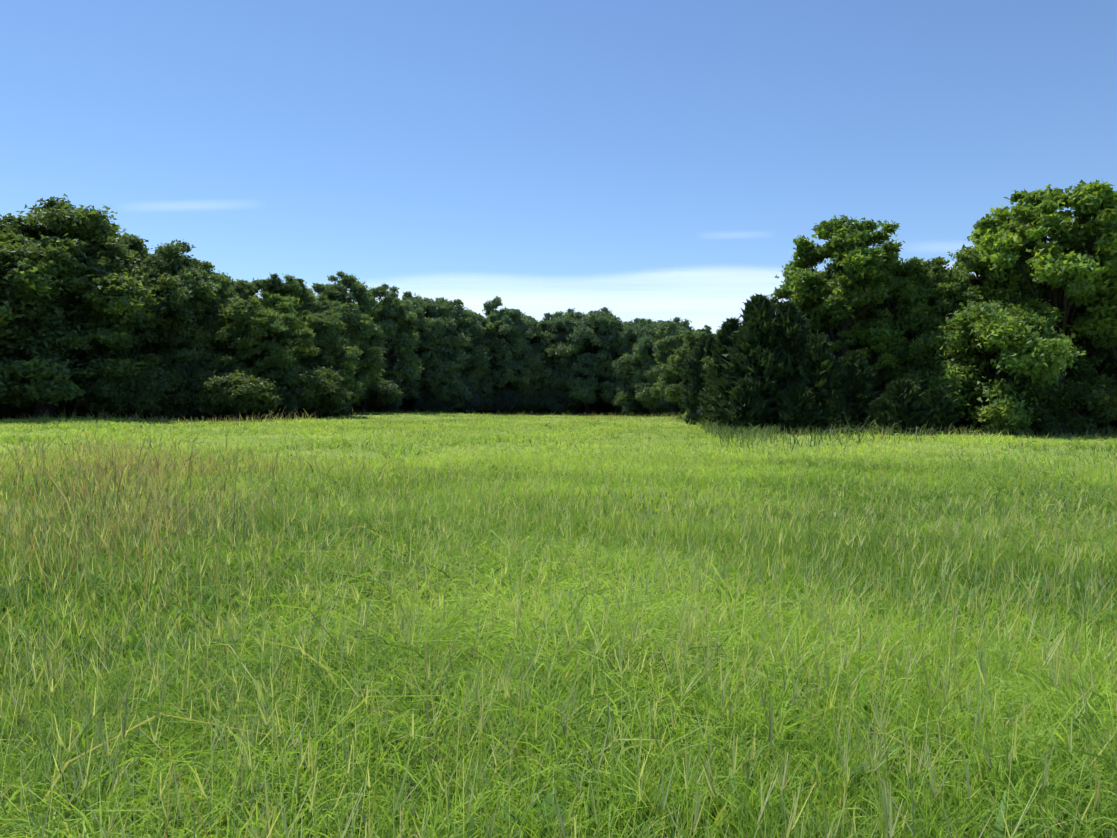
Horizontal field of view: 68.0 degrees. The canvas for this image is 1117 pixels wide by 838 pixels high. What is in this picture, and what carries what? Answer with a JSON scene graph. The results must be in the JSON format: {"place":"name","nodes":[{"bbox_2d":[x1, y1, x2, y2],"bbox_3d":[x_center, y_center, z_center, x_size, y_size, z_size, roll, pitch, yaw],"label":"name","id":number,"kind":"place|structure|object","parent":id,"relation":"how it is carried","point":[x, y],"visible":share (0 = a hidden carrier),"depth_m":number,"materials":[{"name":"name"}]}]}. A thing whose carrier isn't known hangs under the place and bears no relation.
{"place":"outdoors","nodes":[
{"label":"outdoors","id":0,"kind":"place"},
{"bbox_2d":[122,199,259,212],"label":"cloud","id":1,"kind":"structure","parent":0,"point":[192,204],"depth_m":1747.11,"materials":[{"name":"white"}]},
{"bbox_2d":[0,397,1116,837],"bbox_3d":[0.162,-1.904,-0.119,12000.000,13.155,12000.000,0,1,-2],"label":"ground","id":2,"kind":"structure","parent":0,"point":[602,407],"depth_m":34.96,"materials":[{"name":"green plant"}]},
{"bbox_2d":[3,287,140,415],"bbox_3d":[-35.175,-5.295,58.556,10.367,10.209,9.833,0,1,7],"label":"oak tree","id":3,"kind":"object","parent":2,"relation":"on","point":[30,408],"visible":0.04,"depth_m":56.03,"materials":[{"name":"green plant"}]},
{"bbox_2d":[0,193,170,418],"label":"oak tree","id":4,"kind":"object","parent":2,"relation":"on","point":[40,275],"visible":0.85,"depth_m":51.68,"materials":[{"name":"green plant"}]},
{"bbox_2d":[66,372,134,418],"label":"shrub","id":5,"kind":"object","parent":2,"relation":"on","point":[104,390],"visible":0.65,"depth_m":53.60,"materials":[{"name":"green plant"}]},
{"bbox_2d":[85,365,165,418],"bbox_3d":[-29.244,-1.705,55.730,5.532,3.967,5.418,0,1,-18],"label":"shrub","id":6,"kind":"object","parent":2,"relation":"on","point":[143,376],"visible":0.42,"depth_m":54.60,"materials":[{"name":"green plant"}]},
{"bbox_2d":[113,407,144,417],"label":"bush","id":7,"kind":"object","parent":2,"relation":"on","point":[125,413],"depth_m":58.28,"materials":[{"name":"green plant"}]},
{"bbox_2d":[69,232,233,371],"bbox_3d":[-30.104,-7.165,61.364,13.725,13.410,12.863,0,1,-6],"label":"oak tree","id":8,"kind":"object","parent":2,"relation":"on","point":[180,280],"visible":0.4,"depth_m":59.54,"materials":[{"name":"green plant"}]},
{"bbox_2d":[119,371,194,419],"bbox_3d":[-27.299,-1.518,55.896,4.759,3.558,4.859,1,1,32],"label":"shrub","id":9,"kind":"object","parent":2,"relation":"on","point":[164,384],"visible":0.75,"depth_m":55.20,"materials":[{"name":"green plant"}]},
{"bbox_2d":[146,363,191,419],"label":"shrub","id":10,"kind":"object","parent":2,"relation":"on","point":[174,369],"visible":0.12,"depth_m":56.71,"materials":[{"name":"green plant"}]},
{"bbox_2d":[159,361,207,419],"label":"bush","id":11,"kind":"object","parent":2,"relation":"on","point":[188,412],"visible":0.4,"depth_m":56.86,"materials":[{"name":"green plant"}]},
{"bbox_2d":[139,299,231,369],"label":"oak tree","id":12,"kind":"object","parent":2,"relation":"on","point":[201,321],"visible":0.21,"depth_m":61.07,"materials":[{"name":"green plant"}]},
{"bbox_2d":[174,369,241,419],"bbox_3d":[-23.811,-1.685,58.289,5.546,3.693,5.663,0,1,-5],"label":"shrub","id":13,"kind":"object","parent":2,"relation":"on","point":[206,408],"visible":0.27,"depth_m":56.43,"materials":[{"name":"green plant"}]},
{"bbox_2d":[207,412,233,418],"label":"shrub","id":14,"kind":"object","parent":2,"relation":"on","point":[225,414],"depth_m":58.61,"materials":[{"name":"green plant"}]},
{"bbox_2d":[201,261,264,354],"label":"oak tree","id":15,"kind":"object","parent":2,"relation":"on","point":[223,281],"visible":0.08,"depth_m":65.06,"materials":[{"name":"green plant"}]},
{"bbox_2d":[221,285,249,331],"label":"oak tree","id":16,"kind":"object","parent":2,"relation":"on","point":[240,289],"visible":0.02,"depth_m":67.11,"materials":[{"name":"green plant"}]},
{"bbox_2d":[190,369,286,419],"bbox_3d":[-21.646,-1.639,56.878,5.985,3.579,5.861,0,1,24],"label":"shrub","id":17,"kind":"object","parent":2,"relation":"on","point":[251,387],"visible":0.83,"depth_m":55.61,"materials":[{"name":"green plant"}]},
{"bbox_2d":[206,376,281,419],"bbox_3d":[-21.484,-1.406,56.678,4.445,3.096,4.539,0,1,5],"label":"shrub","id":18,"kind":"object","parent":2,"relation":"on","point":[245,405],"visible":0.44,"depth_m":55.40,"materials":[{"name":"green plant"}]},
{"bbox_2d":[198,297,323,414],"bbox_3d":[-23.048,-4.740,63.245,10.006,8.901,9.410,0,1,-26],"label":"oak tree","id":19,"kind":"object","parent":2,"relation":"on","point":[275,356],"visible":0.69,"depth_m":60.68,"materials":[{"name":"green plant"}]},
{"bbox_2d":[245,291,311,346],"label":"tree","id":20,"kind":"object","parent":2,"relation":"on","point":[288,304],"visible":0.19,"depth_m":68.08,"materials":[{"name":"green plant"}]},
{"bbox_2d":[265,386,300,418],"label":"bush","id":21,"kind":"object","parent":2,"relation":"on","point":[287,406],"visible":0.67,"depth_m":59.24,"materials":[{"name":"green plant"}]},
{"bbox_2d":[248,273,320,322],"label":"oak tree","id":22,"kind":"object","parent":2,"relation":"on","point":[291,286],"visible":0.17,"depth_m":74.28,"materials":[{"name":"green plant"}]},
{"bbox_2d":[276,366,339,416],"bbox_3d":[-19.907,-2.237,63.203,5.366,4.247,5.478,1,1,29],"label":"shrub","id":23,"kind":"object","parent":2,"relation":"on","point":[304,386],"visible":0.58,"depth_m":61.79,"materials":[{"name":"green plant"}]},
{"bbox_2d":[296,287,320,314],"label":"oak tree","id":24,"kind":"object","parent":2,"relation":"on","point":[316,310],"visible":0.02,"depth_m":82.11,"materials":[{"name":"green plant"}]},
{"bbox_2d":[300,397,338,415],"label":"shrub","id":25,"kind":"object","parent":2,"relation":"on","point":[309,407],"visible":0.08,"depth_m":66.14,"materials":[{"name":"green plant"}]},
{"bbox_2d":[296,366,355,418],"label":"shrub","id":26,"kind":"object","parent":2,"relation":"on","point":[334,404],"visible":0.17,"depth_m":66.50,"materials":[{"name":"green plant"}]},
{"bbox_2d":[294,310,365,402],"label":"oak tree","id":27,"kind":"object","parent":2,"relation":"on","point":[327,326],"visible":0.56,"depth_m":71.21,"materials":[{"name":"green plant"}]},
{"bbox_2d":[311,396,350,416],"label":"shrub","id":28,"kind":"object","parent":2,"relation":"on","point":[342,411],"visible":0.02,"depth_m":71.07,"materials":[{"name":"green plant"}]},
{"bbox_2d":[337,403,352,414],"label":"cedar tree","id":29,"kind":"object","parent":2,"relation":"on","point":[350,407],"visible":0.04,"depth_m":76.89,"materials":[{"name":"green plant"}]},
{"bbox_2d":[310,271,381,341],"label":"tall tree","id":30,"kind":"object","parent":2,"relation":"on","point":[338,292],"visible":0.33,"depth_m":86.44,"materials":[{"name":"green plant"}]},
{"bbox_2d":[302,300,390,409],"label":"oak tree","id":31,"kind":"object","parent":2,"relation":"on","point":[369,371],"visible":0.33,"depth_m":81.91,"materials":[{"name":"green plant"}]},
{"bbox_2d":[351,302,394,376],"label":"tall tree","id":32,"kind":"object","parent":2,"relation":"on","point":[390,355],"visible":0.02,"depth_m":100.88,"materials":[{"name":"green plant"}]},
{"bbox_2d":[352,378,403,410],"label":"shrub","id":33,"kind":"object","parent":2,"relation":"on","point":[386,391],"visible":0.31,"depth_m":89.27,"materials":[{"name":"green plant"}]},
{"bbox_2d":[379,376,401,412],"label":"bush","id":34,"kind":"object","parent":2,"relation":"on","point":[393,406],"visible":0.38,"depth_m":92.66,"materials":[{"name":"green plant"}]},
{"bbox_2d":[383,377,405,404],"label":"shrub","id":35,"kind":"object","parent":2,"relation":"on","point":[399,402],"depth_m":98.14,"materials":[{"name":"green plant"}]},
{"bbox_2d":[356,282,434,411],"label":"tall tree","id":36,"kind":"object","parent":2,"relation":"on","point":[393,310],"visible":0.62,"depth_m":96.56,"materials":[{"name":"green plant"}]},
{"bbox_2d":[387,291,473,411],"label":"oak tree","id":37,"kind":"object","parent":2,"relation":"on","point":[432,308],"visible":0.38,"depth_m":105.99,"materials":[{"name":"green plant"}]},
{"bbox_2d":[393,314,472,408],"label":"oak tree","id":38,"kind":"object","parent":2,"relation":"on","point":[440,389],"visible":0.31,"depth_m":105.64,"materials":[{"name":"green plant"}]},
{"bbox_2d":[437,384,456,411],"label":"bush","id":39,"kind":"object","parent":2,"relation":"on","point":[445,406],"visible":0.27,"depth_m":108.31,"materials":[{"name":"green plant"}]},
{"bbox_2d":[420,297,498,412],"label":"oak tree","id":40,"kind":"object","parent":2,"relation":"on","point":[477,365],"visible":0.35,"depth_m":112.62,"materials":[{"name":"green plant"}]},
{"bbox_2d":[460,382,480,413],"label":"bush","id":41,"kind":"object","parent":2,"relation":"on","point":[471,405],"visible":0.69,"depth_m":110.86,"materials":[{"name":"green plant"}]},
{"bbox_2d":[459,388,487,410],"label":"shrub","id":42,"kind":"object","parent":2,"relation":"on","point":[481,406],"visible":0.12,"depth_m":114.80,"materials":[{"name":"green plant"}]},
{"bbox_2d":[452,314,497,409],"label":"oak tree","id":43,"kind":"object","parent":2,"relation":"on","point":[484,388],"visible":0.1,"depth_m":115.34,"materials":[{"name":"green plant"}]},
{"bbox_2d":[484,388,499,411],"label":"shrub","id":44,"kind":"object","parent":2,"relation":"on","point":[496,391],"visible":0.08,"depth_m":118.95,"materials":[{"name":"green plant"}]},
{"bbox_2d":[482,296,532,412],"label":"tall tree","id":45,"kind":"object","parent":2,"relation":"on","point":[503,349],"visible":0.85,"depth_m":116.71,"materials":[{"name":"green plant"}]},
{"bbox_2d":[475,333,546,403],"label":"oak tree","id":46,"kind":"object","parent":2,"relation":"on","point":[517,360],"depth_m":119.53,"materials":[{"name":"green plant"}]},
{"bbox_2d":[514,393,536,412],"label":"shrub","id":47,"kind":"object","parent":2,"relation":"on","point":[526,399],"visible":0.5,"depth_m":119.49,"materials":[{"name":"green plant"}]},
{"bbox_2d":[489,308,562,412],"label":"oak tree","id":48,"kind":"object","parent":2,"relation":"on","point":[532,327],"visible":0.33,"depth_m":118.92,"materials":[{"name":"green plant"}]},
{"bbox_2d":[505,336,559,392],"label":"oak tree","id":49,"kind":"object","parent":2,"relation":"on","point":[535,340],"depth_m":122.25,"materials":[{"name":"green plant"}]},
{"bbox_2d":[539,332,562,412],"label":"tall tree","id":50,"kind":"object","parent":2,"relation":"on","point":[547,362],"visible":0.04,"depth_m":121.84,"materials":[{"name":"green plant"}]},
{"bbox_2d":[541,387,580,414],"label":"shrub","id":51,"kind":"object","parent":2,"relation":"on","point":[555,397],"visible":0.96,"depth_m":119.04,"materials":[{"name":"green plant"}]},
{"bbox_2d":[530,308,599,413],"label":"oak tree","id":52,"kind":"object","parent":2,"relation":"on","point":[557,327],"visible":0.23,"depth_m":120.08,"materials":[{"name":"green plant"}]},
{"bbox_2d":[561,400,580,414],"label":"bush","id":53,"kind":"object","parent":2,"relation":"on","point":[572,409],"visible":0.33,"depth_m":121.09,"materials":[{"name":"green plant"}]},
{"bbox_2d":[544,307,634,414],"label":"oak tree","id":54,"kind":"object","parent":2,"relation":"on","point":[604,320],"visible":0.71,"depth_m":116.58,"materials":[{"name":"green plant"}]},
{"bbox_2d":[579,346,599,411],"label":"tall tree","id":55,"kind":"object","parent":2,"relation":"on","point":[595,409],"visible":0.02,"depth_m":124.87,"materials":[{"name":"green plant"}]},
{"bbox_2d":[598,398,606,404],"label":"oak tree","id":56,"kind":"object","parent":2,"relation":"on","point":[600,401],"depth_m":127.51,"materials":[{"name":"green plant"}]},
{"bbox_2d":[580,318,640,404],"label":"oak tree","id":57,"kind":"object","parent":2,"relation":"on","point":[608,393],"visible":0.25,"depth_m":116.53,"materials":[{"name":"green plant"}]},
{"bbox_2d":[612,405,625,413],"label":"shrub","id":58,"kind":"object","parent":2,"relation":"on","point":[617,409],"visible":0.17,"depth_m":119.51,"materials":[{"name":"green plant"}]},
{"bbox_2d":[610,318,661,414],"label":"oak tree","id":59,"kind":"object","parent":2,"relation":"on","point":[625,397],"visible":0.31,"depth_m":111.75,"materials":[{"name":"green plant"}]},
{"bbox_2d":[633,400,647,414],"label":"bush","id":60,"kind":"object","parent":2,"relation":"on","point":[638,407],"visible":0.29,"depth_m":115.89,"materials":[{"name":"green plant"}]},
{"bbox_2d":[645,404,664,415],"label":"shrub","id":61,"kind":"object","parent":2,"relation":"on","point":[655,412],"visible":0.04,"depth_m":108.51,"materials":[{"name":"green plant"}]},
{"bbox_2d":[617,317,694,406],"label":"oak tree","id":62,"kind":"object","parent":2,"relation":"on","point":[644,345],"visible":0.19,"depth_m":108.06,"materials":[{"name":"green plant"}]},
{"bbox_2d":[650,395,678,415],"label":"shrub","id":63,"kind":"object","parent":2,"relation":"on","point":[666,406],"visible":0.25,"depth_m":105.84,"materials":[{"name":"green plant"}]},
{"bbox_2d":[654,390,677,414],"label":"shrub","id":64,"kind":"object","parent":2,"relation":"on","point":[663,409],"visible":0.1,"depth_m":106.85,"materials":[{"name":"green plant"}]},
{"bbox_2d":[641,320,703,410],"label":"oak tree","id":65,"kind":"object","parent":2,"relation":"on","point":[663,332],"visible":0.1,"depth_m":105.66,"materials":[{"name":"green plant"}]},
{"bbox_2d":[647,330,705,407],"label":"oak tree","id":66,"kind":"object","parent":2,"relation":"on","point":[661,355],"visible":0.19,"depth_m":86.20,"materials":[{"name":"green plant"}]},
{"bbox_2d":[664,331,715,401],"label":"oak tree","id":67,"kind":"object","parent":2,"relation":"on","point":[675,361],"visible":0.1,"depth_m":69.47,"materials":[{"name":"green plant"}]},
{"bbox_2d":[676,333,715,424],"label":"cedar tree","id":68,"kind":"object","parent":2,"relation":"on","point":[695,370],"visible":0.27,"depth_m":60.48,"materials":[{"name":"green plant"}]},
{"bbox_2d":[696,325,712,333],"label":"tall tree","id":69,"kind":"object","parent":2,"relation":"on","point":[707,329],"visible":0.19,"depth_m":86.29,"materials":[{"name":"green plant"}]},
{"bbox_2d":[697,392,715,426],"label":"bush","id":70,"kind":"object","parent":2,"relation":"on","point":[703,411],"visible":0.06,"depth_m":54.91,"materials":[{"name":"green plant"}]},
{"bbox_2d":[701,356,714,411],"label":"oak tree","id":71,"kind":"object","parent":2,"relation":"on","point":[707,359],"depth_m":54.96,"materials":[{"name":"green plant"}]},
{"bbox_2d":[697,317,742,429],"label":"cedar tree","id":72,"kind":"object","parent":2,"relation":"on","point":[715,369],"visible":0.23,"depth_m":51.26,"materials":[{"name":"green plant"}]},
{"bbox_2d":[704,293,788,430],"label":"cedar tree","id":73,"kind":"object","parent":2,"relation":"on","point":[753,353],"visible":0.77,"depth_m":47.67,"materials":[{"name":"green plant"}]},
{"bbox_2d":[724,375,776,431],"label":"bush","id":74,"kind":"object","parent":2,"relation":"on","point":[748,404],"visible":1,"depth_m":46.21,"materials":[{"name":"green plant"}]},
{"bbox_2d":[769,300,816,431],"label":"cedar tree","id":75,"kind":"object","parent":2,"relation":"on","point":[791,334],"visible":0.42,"depth_m":47.74,"materials":[{"name":"green plant"}]},
{"bbox_2d":[776,382,825,432],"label":"bush","id":76,"kind":"object","parent":2,"relation":"on","point":[797,406],"visible":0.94,"depth_m":45.59,"materials":[{"name":"green plant"}]},
{"bbox_2d":[768,258,867,370],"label":"tall tree","id":77,"kind":"object","parent":2,"relation":"on","point":[780,293],"visible":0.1,"depth_m":54.50,"materials":[{"name":"green plant"}]},
{"bbox_2d":[778,331,858,433],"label":"cedar tree","id":78,"kind":"object","parent":2,"relation":"on","point":[821,378],"visible":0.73,"depth_m":46.38,"materials":[{"name":"green plant"}]},
{"bbox_2d":[814,389,851,431],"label":"bush","id":79,"kind":"object","parent":2,"relation":"on","point":[835,409],"visible":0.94,"depth_m":45.09,"materials":[{"name":"green plant"}]},
{"bbox_2d":[775,214,915,369],"bbox_3d":[18.087,-6.064,51.937,7.947,13.503,7.472,0,1,-13],"label":"tall tree","id":80,"kind":"object","parent":2,"relation":"on","point":[849,252],"visible":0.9,"depth_m":50.86,"materials":[{"name":"green plant"}]},
{"bbox_2d":[836,348,881,433],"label":"cedar tree","id":81,"kind":"object","parent":2,"relation":"on","point":[856,373],"visible":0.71,"depth_m":46.34,"materials":[{"name":"green plant"}]},
{"bbox_2d":[839,290,884,393],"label":"oak tree","id":82,"kind":"object","parent":2,"relation":"on","point":[868,293],"depth_m":54.65,"materials":[{"name":"green plant"}]},
{"bbox_2d":[829,317,915,427],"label":"tree","id":83,"kind":"object","parent":2,"relation":"on","point":[856,333],"visible":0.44,"depth_m":51.02,"materials":[{"name":"green plant"}]},
{"bbox_2d":[861,396,902,435],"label":"bush","id":84,"kind":"object","parent":2,"relation":"on","point":[876,407],"visible":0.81,"depth_m":44.84,"materials":[{"name":"green plant"}]},
{"bbox_2d":[849,245,940,390],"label":"tall tree","id":85,"kind":"object","parent":2,"relation":"on","point":[917,318],"visible":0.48,"depth_m":50.23,"materials":[{"name":"green plant"}]},
{"bbox_2d":[878,376,933,436],"bbox_3d":[18.886,-0.737,45.559,2.990,3.568,3.479,0,1,8],"label":"bush","id":86,"kind":"object","parent":2,"relation":"on","point":[904,400],"visible":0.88,"depth_m":44.61,"materials":[{"name":"green plant"}]},
{"bbox_2d":[875,256,996,396],"bbox_3d":[24.376,-4.954,53.396,10.520,10.894,9.894,0,1,13],"label":"oak tree","id":87,"kind":"object","parent":2,"relation":"on","point":[949,288],"visible":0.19,"depth_m":50.08,"materials":[{"name":"green plant"}]},
{"bbox_2d":[920,383,961,434],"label":"bush","id":88,"kind":"object","parent":2,"relation":"on","point":[937,401],"visible":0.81,"depth_m":44.62,"materials":[{"name":"green plant"}]},
{"bbox_2d":[885,300,998,427],"bbox_3d":[24.455,-3.523,51.554,8.164,8.438,7.744,0,1,13],"label":"oak tree","id":89,"kind":"object","parent":2,"relation":"on","point":[951,315],"visible":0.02,"depth_m":50.01,"materials":[{"name":"green plant"}]},
{"bbox_2d":[896,324,991,430],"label":"bushy tree","id":90,"kind":"object","parent":2,"relation":"on","point":[930,342],"visible":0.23,"depth_m":48.74,"materials":[{"name":"green plant"}]},
{"bbox_2d":[921,300,1085,435],"bbox_3d":[24.329,-2.862,46.210,8.610,7.560,9.067,-1,1,-43],"label":"bushy tree","id":91,"kind":"object","parent":2,"relation":"on","point":[1030,347],"visible":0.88,"depth_m":44.15,"materials":[{"name":"green plant"}]},
{"bbox_2d":[943,224,1068,375],"bbox_3d":[27.919,-6.202,52.346,7.891,13.238,9.054,1,1,27],"label":"tall tree","id":92,"kind":"object","parent":2,"relation":"on","point":[968,262],"visible":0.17,"depth_m":50.19,"materials":[{"name":"green plant"}]},
{"bbox_2d":[958,179,1116,430],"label":"tree","id":93,"kind":"object","parent":2,"relation":"on","point":[1035,219],"visible":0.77,"depth_m":46.77,"materials":[{"name":"green plant"}]},
{"bbox_2d":[1008,383,1077,435],"bbox_3d":[25.733,-0.499,44.895,3.675,2.972,3.752,0,1,-18],"label":"shrub","id":94,"kind":"object","parent":2,"relation":"on","point":[1041,409],"visible":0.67,"depth_m":43.75,"materials":[{"name":"green plant"}]},
{"bbox_2d":[1042,194,1116,429],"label":"tree","id":95,"kind":"object","parent":2,"relation":"on","point":[1087,326],"visible":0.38,"depth_m":47.73,"materials":[{"name":"green plant"}]},
{"bbox_2d":[1049,379,1116,436],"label":"shrub","id":96,"kind":"object","parent":2,"relation":"on","point":[1092,406],"visible":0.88,"depth_m":43.27,"materials":[{"name":"green plant"}]},
{"bbox_2d":[1051,296,1116,429],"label":"tall tree","id":97,"kind":"object","parent":2,"relation":"on","point":[1084,369],"visible":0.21,"depth_m":49.29,"materials":[{"name":"green plant"}]},
{"bbox_2d":[1071,332,1109,374],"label":"oak tree","id":98,"kind":"object","parent":2,"relation":"on","point":[1099,369],"visible":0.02,"depth_m":53.29,"materials":[{"name":"green plant"}]},
{"bbox_2d":[1099,415,1116,426],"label":"shrub","id":99,"kind":"object","parent":2,"relation":"on","point":[1110,422],"visible":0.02,"depth_m":49.39,"materials":[{"name":"green plant"}]},
{"bbox_2d":[0,0,1116,333],"label":"sky","id":100,"kind":"structure","parent":0,"point":[372,140],"materials":[{"name":"blue"}]},
{"bbox_2d":[257,261,975,333],"bbox_3d":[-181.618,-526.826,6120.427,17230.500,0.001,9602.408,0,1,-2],"label":"cloud","id":101,"kind":"structure","parent":0,"point":[663,303],"depth_m":3279.26,"materials":[{"name":"white"}]},
{"bbox_2d":[706,230,769,238],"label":"cloud","id":102,"kind":"structure","parent":0,"point":[736,234],"depth_m":2337.26,"materials":[{"name":"white"}]},
{"bbox_2d":[910,239,973,255],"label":"cloud","id":103,"kind":"structure","parent":0,"point":[942,247],"depth_m":3143.50,"materials":[{"name":"white"}]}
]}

